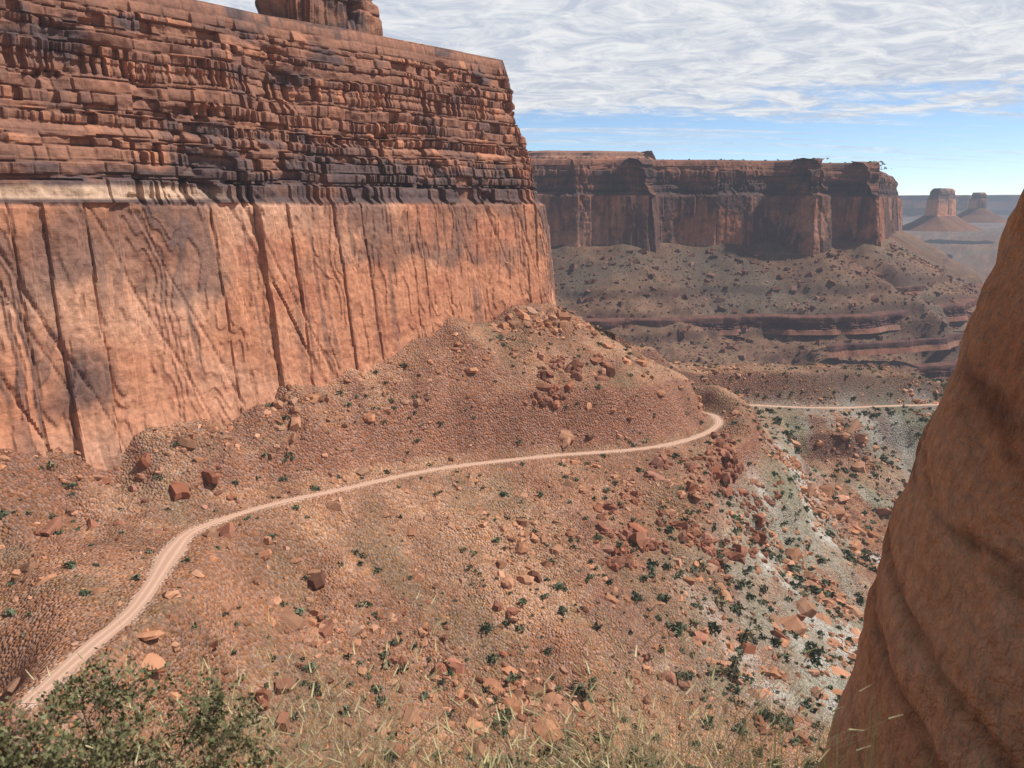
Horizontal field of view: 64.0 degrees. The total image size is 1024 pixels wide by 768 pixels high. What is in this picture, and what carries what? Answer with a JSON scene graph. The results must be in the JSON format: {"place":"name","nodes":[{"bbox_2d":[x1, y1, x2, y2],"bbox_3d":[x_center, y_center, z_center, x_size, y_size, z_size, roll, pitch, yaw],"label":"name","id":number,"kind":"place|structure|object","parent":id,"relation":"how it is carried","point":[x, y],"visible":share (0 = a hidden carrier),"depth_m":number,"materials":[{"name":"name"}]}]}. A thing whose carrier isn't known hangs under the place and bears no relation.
{"place":"outdoors","nodes":[
{"label":"outdoors","id":0,"kind":"place"},
{"bbox_2d":[0,644,742,767],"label":"shrub","id":1,"kind":"object","parent":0,"point":[18,754],"depth_m":3.44,"materials":[{"name":"green plant"}]},
{"bbox_2d":[15,578,941,767],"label":"grass","id":2,"kind":"structure","parent":0,"point":[779,762],"depth_m":4.18,"materials":[{"name":"beige plant"}]},
{"bbox_2d":[0,221,1005,767],"bbox_3d":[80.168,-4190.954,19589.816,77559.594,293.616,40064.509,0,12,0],"label":"desert ground","id":3,"kind":"structure","parent":0,"point":[506,417],"depth_m":326.37,"materials":[{"name":"brown soil"}]},
{"bbox_2d":[0,0,555,470],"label":"cliff wall","id":4,"kind":"structure","parent":3,"relation":"on","point":[220,214],"depth_m":323.97,"materials":[{"name":"brown stone"}]},
{"bbox_2d":[255,0,382,35],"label":"rock butte","id":5,"kind":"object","parent":4,"relation":"on","point":[360,15],"depth_m":393.46,"materials":[{"name":"brown stone"}]},
{"bbox_2d":[0,306,944,767],"bbox_3d":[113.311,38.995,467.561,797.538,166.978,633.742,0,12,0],"label":"talus boulders","id":6,"kind":"object","parent":3,"relation":"on","point":[804,604],"visible":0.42,"depth_m":327.38,"materials":[{"name":"brown stone"}]},
{"bbox_2d":[0,312,948,767],"bbox_3d":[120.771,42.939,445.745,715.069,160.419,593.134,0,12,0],"label":"desert shrubs","id":7,"kind":"object","parent":3,"relation":"on","point":[678,630],"visible":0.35,"depth_m":331.33,"materials":[{"name":"green plant"}]},
{"bbox_2d":[18,404,938,703],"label":"dirt road","id":8,"kind":"structure","parent":3,"relation":"on","point":[168,556],"depth_m":238.70,"materials":[{"name":"beige soil"}]},
{"bbox_2d":[531,157,901,255],"bbox_3d":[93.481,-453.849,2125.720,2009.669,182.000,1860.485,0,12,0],"label":"mesa cliff","id":9,"kind":"structure","parent":3,"relation":"on","point":[809,207],"depth_m":1422.58,"materials":[{"name":"brown stone"}]},
{"bbox_2d":[528,150,655,158],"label":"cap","id":10,"kind":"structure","parent":9,"relation":"on","point":[584,154],"depth_m":1620.91,"materials":[{"name":"brown stone"}]},
{"bbox_2d":[537,157,886,169],"bbox_3d":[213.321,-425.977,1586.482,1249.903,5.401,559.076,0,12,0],"label":"trees","id":11,"kind":"object","parent":9,"relation":"on","point":[752,160],"visible":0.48,"depth_m":1426.08,"materials":[{"name":"green plant"}]},
{"bbox_2d":[556,245,972,380],"bbox_3d":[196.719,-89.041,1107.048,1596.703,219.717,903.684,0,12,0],"label":"shrubs","id":12,"kind":"object","parent":3,"relation":"on","point":[760,302],"visible":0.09,"depth_m":1310.39,"materials":[{"name":"green plant"}]},
{"bbox_2d":[552,242,980,379],"bbox_3d":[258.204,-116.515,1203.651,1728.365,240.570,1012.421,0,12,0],"label":"boulders","id":13,"kind":"object","parent":3,"relation":"on","point":[875,298],"visible":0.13,"depth_m":1321.24,"materials":[{"name":"brown stone"}]},
{"bbox_2d":[582,283,983,335],"bbox_3d":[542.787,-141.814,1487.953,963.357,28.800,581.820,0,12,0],"label":"rock ledge","id":14,"kind":"object","parent":3,"relation":"on","point":[838,324],"visible":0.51,"depth_m":1258.90,"materials":[{"name":"brown stone"}]},
{"bbox_2d":[825,332,963,357],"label":"rock ledge","id":15,"kind":"object","parent":3,"relation":"on","point":[949,341],"visible":0.77,"depth_m":1217.39,"materials":[{"name":"brown stone"}]},
{"bbox_2d":[896,284,926,293],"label":"rock ledge","id":16,"kind":"object","parent":3,"relation":"on","point":[912,288],"visible":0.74,"depth_m":1442.09,"materials":[{"name":"brown stone"}]},
{"bbox_2d":[817,189,1023,767],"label":"foreground rock","id":17,"kind":"object","parent":3,"relation":"on","point":[940,647],"visible":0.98,"depth_m":13.44,"materials":[{"name":"brown stone"}]},
{"bbox_2d":[911,359,957,379],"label":"rock ledge","id":18,"kind":"object","parent":3,"relation":"on","point":[942,370],"visible":0.13,"depth_m":1142.56,"materials":[{"name":"brown stone"}]},
{"bbox_2d":[902,188,981,231],"bbox_3d":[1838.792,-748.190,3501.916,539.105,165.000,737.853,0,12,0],"label":"butte","id":19,"kind":"object","parent":3,"relation":"on","point":[940,214],"visible":0.98,"depth_m":3267.38,"materials":[{"name":"brown stone"}]},
{"bbox_2d":[198,0,1023,194],"label":"sky","id":20,"kind":"structure","parent":0,"point":[932,91],"materials":[{"name":"blue"}]},
{"bbox_2d":[899,195,970,216],"bbox_3d":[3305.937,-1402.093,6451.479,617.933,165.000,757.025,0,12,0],"label":"distant mesa","id":21,"kind":"structure","parent":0,"point":[913,205],"depth_m":6406.22,"materials":[{"name":"grey stone"}]},
{"bbox_2d":[902,195,1019,220],"bbox_3d":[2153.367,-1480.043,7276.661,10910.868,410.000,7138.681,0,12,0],"label":"desert plain","id":22,"kind":"structure","parent":0,"point":[1003,206],"depth_m":8195.66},
{"bbox_2d":[956,192,1006,222],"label":"butte","id":23,"kind":"object","parent":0,"point":[977,211],"visible":0.93,"depth_m":4206.58,"materials":[{"name":"brown stone"}]}
]}

